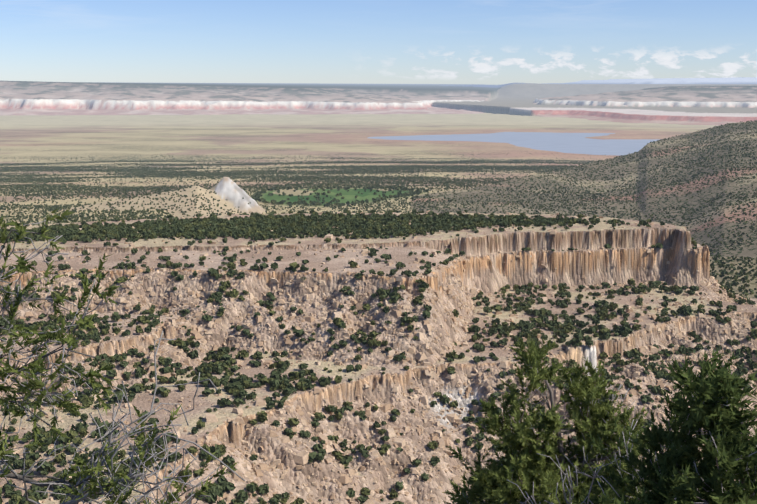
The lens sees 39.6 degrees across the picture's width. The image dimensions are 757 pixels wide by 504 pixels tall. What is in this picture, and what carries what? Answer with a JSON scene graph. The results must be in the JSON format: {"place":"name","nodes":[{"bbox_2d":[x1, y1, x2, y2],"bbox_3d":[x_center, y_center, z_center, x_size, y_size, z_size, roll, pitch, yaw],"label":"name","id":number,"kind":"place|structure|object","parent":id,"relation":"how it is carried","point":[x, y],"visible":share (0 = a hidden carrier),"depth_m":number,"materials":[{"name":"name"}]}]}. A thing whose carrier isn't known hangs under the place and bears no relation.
{"place":"outdoors","nodes":[
{"label":"outdoors","id":0,"kind":"place"},
{"bbox_2d":[0,77,756,503],"bbox_3d":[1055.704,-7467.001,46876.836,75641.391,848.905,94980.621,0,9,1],"label":"terrain","id":1,"kind":"structure","parent":0,"point":[148,121],"depth_m":806.36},
{"bbox_2d":[0,209,244,503],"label":"shrub","id":2,"kind":"object","parent":1,"relation":"on","point":[33,368],"visible":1,"depth_m":5.97,"materials":[{"name":"green plant"}]},
{"bbox_2d":[0,209,756,503],"bbox_3d":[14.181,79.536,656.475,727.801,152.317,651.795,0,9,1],"label":"juniper trees","id":3,"kind":"object","parent":1,"relation":"on","point":[259,226],"visible":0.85,"depth_m":621.19,"materials":[{"name":"green plant"}]},
{"bbox_2d":[0,210,756,503],"bbox_3d":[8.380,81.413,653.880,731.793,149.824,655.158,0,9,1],"label":"boulders","id":4,"kind":"object","parent":1,"relation":"on","point":[301,457],"visible":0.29,"depth_m":588.40,"materials":[{"name":"beige stone"}]},
{"bbox_2d":[0,120,756,297],"bbox_3d":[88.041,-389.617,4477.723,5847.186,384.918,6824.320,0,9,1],"label":"juniper trees","id":5,"kind":"object","parent":1,"relation":"on","point":[257,195],"visible":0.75,"depth_m":3322.47,"materials":[{"name":"green plant"}]},
{"bbox_2d":[442,336,648,503],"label":"juniper tree","id":6,"kind":"object","parent":1,"relation":"on","point":[525,467],"visible":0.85,"depth_m":12.49,"materials":[{"name":"green plant"}]},
{"bbox_2d":[507,348,756,503],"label":"pinon pine","id":7,"kind":"object","parent":1,"relation":"on","point":[675,474],"visible":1,"depth_m":6.95,"materials":[{"name":"green plant"}]},
{"bbox_2d":[0,0,756,84],"label":"sky","id":8,"kind":"structure","parent":0,"point":[487,42],"materials":[{"name":"blue"}]},
{"bbox_2d":[368,132,659,155],"bbox_3d":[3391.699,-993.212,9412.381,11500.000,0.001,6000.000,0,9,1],"label":"lake water","id":9,"kind":"structure","parent":0,"point":[577,143],"depth_m":9502.17,"materials":[{"name":"blue liquid"}]}
]}

